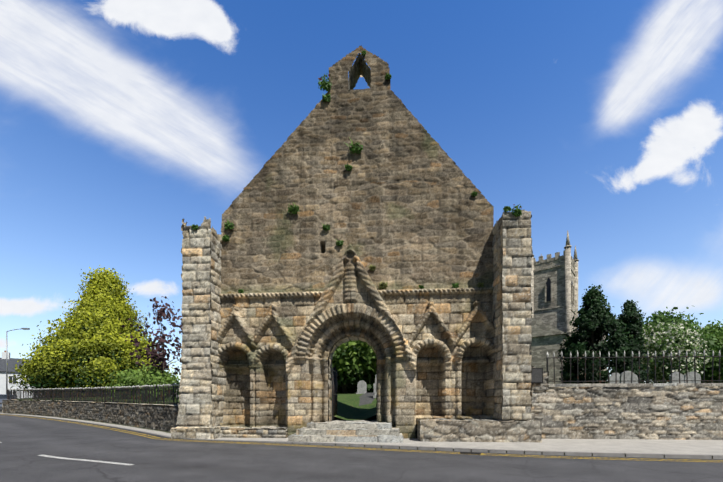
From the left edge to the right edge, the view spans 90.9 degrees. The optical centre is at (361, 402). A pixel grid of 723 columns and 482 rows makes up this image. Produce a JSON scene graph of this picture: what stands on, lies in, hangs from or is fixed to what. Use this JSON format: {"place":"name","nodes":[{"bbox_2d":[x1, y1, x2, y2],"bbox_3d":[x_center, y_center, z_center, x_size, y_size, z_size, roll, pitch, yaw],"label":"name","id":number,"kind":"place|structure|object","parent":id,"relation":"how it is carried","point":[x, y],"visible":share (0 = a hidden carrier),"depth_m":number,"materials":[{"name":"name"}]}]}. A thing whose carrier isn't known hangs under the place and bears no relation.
{"place":"outdoors","nodes":[
{"label":"outdoors","id":0,"kind":"place"},
{"bbox_2d":[18,393,376,419],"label":"grass","id":1,"kind":"structure","parent":0,"point":[349,407],"depth_m":17.23,"materials":[{"name":"green plant"}]},
{"bbox_2d":[7,265,178,396],"bbox_3d":[-23.161,-5.738,31.637,12.035,12.448,11.496,0,0,41],"label":"tree","id":2,"kind":"object","parent":1,"relation":"on","point":[88,345],"visible":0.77,"depth_m":28.84,"materials":[{"name":"yellow plant"}]},
{"bbox_2d":[104,364,149,399],"bbox_3d":[-14.097,-0.991,22.425,3.078,2.829,3.273,0,0,4],"label":"shrub","id":3,"kind":"object","parent":1,"relation":"on","point":[129,379],"visible":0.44,"depth_m":21.47,"materials":[{"name":"green plant"}]},
{"bbox_2d":[118,296,182,376],"bbox_3d":[-10.485,-2.788,18.943,4.285,5.699,3.432,0,0,29],"label":"purple-leaved tree","id":4,"kind":"object","parent":1,"relation":"on","point":[159,353],"visible":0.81,"depth_m":18.63,"materials":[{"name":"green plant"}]},
{"bbox_2d":[134,365,179,401],"bbox_3d":[-10.511,-0.680,18.451,2.168,2.438,2.344,0,0,4],"label":"shrub","id":5,"kind":"object","parent":1,"relation":"on","point":[152,377],"visible":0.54,"depth_m":17.90,"materials":[{"name":"green plant"}]},
{"bbox_2d":[331,340,376,393],"bbox_3d":[-1.845,-6.283,37.551,13.237,11.136,12.294,0,0,4],"label":"tree","id":6,"kind":"object","parent":1,"relation":"on","point":[352,366],"visible":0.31,"depth_m":34.41,"materials":[{"name":"green plant"}]},
{"bbox_2d":[348,379,374,392],"bbox_3d":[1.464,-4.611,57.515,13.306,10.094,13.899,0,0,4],"label":"hedge","id":7,"kind":"object","parent":1,"relation":"on","point":[369,390],"visible":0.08,"depth_m":54.44,"materials":[{"name":"green plant"}]},
{"bbox_2d":[176,371,700,397],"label":"gravestones","id":8,"kind":"object","parent":1,"relation":"on","point":[361,386],"visible":0.27,"depth_m":17.46,"materials":[{"name":"stone"}]},
{"bbox_2d":[531,230,606,383],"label":"church tower","id":9,"kind":"structure","parent":1,"relation":"on","point":[554,293],"depth_m":45.12,"materials":[{"name":"stone"}]},
{"bbox_2d":[557,284,638,383],"bbox_3d":[17.865,-4.745,27.210,4.974,8.546,4.934,0,0,4],"label":"evergreen tree","id":10,"kind":"object","parent":1,"relation":"on","point":[595,321],"visible":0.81,"depth_m":26.35,"materials":[{"name":"green plant"}]},
{"bbox_2d":[617,299,648,382],"bbox_3d":[23.590,-4.820,31.499,2.538,8.302,2.750,0,0,4],"label":"evergreen tree","id":11,"kind":"object","parent":1,"relation":"on","point":[631,314],"depth_m":30.83,"materials":[{"name":"green plant"}]},
{"bbox_2d":[627,305,721,382],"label":"tree","id":12,"kind":"object","parent":1,"relation":"on","point":[660,316],"visible":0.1,"depth_m":43.79,"materials":[{"name":"green plant"}]},
{"bbox_2d":[640,319,711,382],"bbox_3d":[31.171,-4.628,36.862,6.224,7.516,6.680,0,0,4],"label":"flowering bush","id":13,"kind":"object","parent":1,"relation":"on","point":[677,338],"visible":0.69,"depth_m":34.89,"materials":[{"name":"white plant"}]},
{"bbox_2d":[668,319,722,382],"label":"tree","id":14,"kind":"object","parent":1,"relation":"on","point":[708,371],"visible":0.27,"depth_m":48.52,"materials":[{"name":"green plant"}]},
{"bbox_2d":[333,393,376,420],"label":"path","id":15,"kind":"structure","parent":0,"point":[366,398],"depth_m":19.83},
{"bbox_2d":[0,414,722,481],"bbox_3d":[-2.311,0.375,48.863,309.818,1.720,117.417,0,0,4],"label":"road","id":16,"kind":"structure","parent":0,"point":[26,442],"depth_m":7.07,"materials":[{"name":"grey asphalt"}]},
{"bbox_2d":[0,442,133,464],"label":"line","id":17,"kind":"object","parent":16,"relation":"on","point":[84,459],"visible":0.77,"depth_m":7.13,"materials":[{"name":"white paint"}]},
{"bbox_2d":[1,414,722,461],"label":"yellow line","id":18,"kind":"object","parent":16,"relation":"on","point":[389,450],"visible":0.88,"depth_m":9.08,"materials":[{"name":"yellow paint"}]},
{"bbox_2d":[7,414,722,458],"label":"kerb","id":19,"kind":"structure","parent":16,"relation":"on","point":[653,455],"depth_m":8.75,"materials":[{"name":"concrete"}]},
{"bbox_2d":[460,452,480,454],"bbox_3d":[2.632,1.239,8.608,0.480,0.032,0.340,0,0,18],"label":"drain grate","id":20,"kind":"object","parent":16,"relation":"on","point":[470,453],"visible":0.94,"depth_m":8.55,"materials":[{"name":"metal"}]},
{"bbox_2d":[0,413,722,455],"bbox_3d":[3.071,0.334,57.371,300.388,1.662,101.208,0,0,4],"label":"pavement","id":21,"kind":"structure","parent":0,"point":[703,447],"depth_m":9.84,"materials":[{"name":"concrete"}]},
{"bbox_2d":[2,399,178,431],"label":"graveyard wall","id":22,"kind":"structure","parent":21,"relation":"on","point":[159,418],"depth_m":18.35,"materials":[{"name":"stone"}]},
{"bbox_2d":[7,383,179,404],"bbox_3d":[-16.451,-0.473,20.571,25.319,1.189,1.010,0,0,34],"label":"iron railing","id":23,"kind":"object","parent":22,"relation":"on","point":[171,395],"visible":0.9,"depth_m":18.84,"materials":[{"name":"metal"}]},
{"bbox_2d":[7,413,686,439],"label":"pavement grime","id":24,"kind":"object","parent":21,"relation":"on","point":[146,428],"visible":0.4,"depth_m":17.05,"materials":[{"name":"grey concrete"}]},
{"bbox_2d":[170,45,541,443],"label":"church facade","id":25,"kind":"structure","parent":21,"relation":"on","point":[403,209],"depth_m":11.77,"materials":[{"name":"stone"}]},
{"bbox_2d":[332,367,336,420],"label":"iron gate","id":26,"kind":"structure","parent":25,"relation":"attached to","point":[334,391],"depth_m":13.01,"materials":[{"name":"black metal"}]},
{"bbox_2d":[190,50,522,292],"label":"wall plants","id":27,"kind":"object","parent":25,"relation":"on","point":[354,148],"depth_m":11.81,"materials":[{"name":"green plant"}]},
{"bbox_2d":[531,365,722,439],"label":"graveyard wall","id":28,"kind":"structure","parent":21,"relation":"on","point":[679,411],"depth_m":11.23,"materials":[{"name":"stone"}]},
{"bbox_2d":[531,368,542,382],"bbox_3d":[5.535,-0.855,11.350,0.470,0.480,0.048,0,0,4],"label":"info plaque","id":29,"kind":"object","parent":28,"relation":"attached to","point":[536,375],"visible":0.64,"depth_m":11.32,"materials":[{"name":"metal"}]},
{"bbox_2d":[546,350,722,383],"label":"iron railing","id":30,"kind":"object","parent":28,"relation":"on","point":[632,357],"visible":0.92,"depth_m":11.44,"materials":[{"name":"metal"}]},
{"bbox_2d":[0,0,722,385],"label":"sky","id":31,"kind":"structure","parent":0,"point":[122,122],"materials":[{"name":"blue"}]},
{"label":"side street tarmac","id":32,"kind":"structure","parent":0,"visible":0},
{"bbox_2d":[0,394,12,407],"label":"parked hatchback","id":33,"kind":"object","parent":32,"relation":"on","point":[3,396],"visible":0.1,"depth_m":32.50,"materials":[{"name":"silver paint"}]},
{"bbox_2d":[6,328,29,393],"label":"street lamp","id":34,"kind":"object","parent":32,"relation":"on","point":[7,360],"visible":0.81,"depth_m":45.49,"materials":[{"name":"grey metal"}]},
{"bbox_2d":[0,351,43,398],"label":"terrace house","id":35,"kind":"structure","parent":32,"relation":"on","point":[12,362],"depth_m":62.10,"materials":[{"name":"paint"}]}
]}

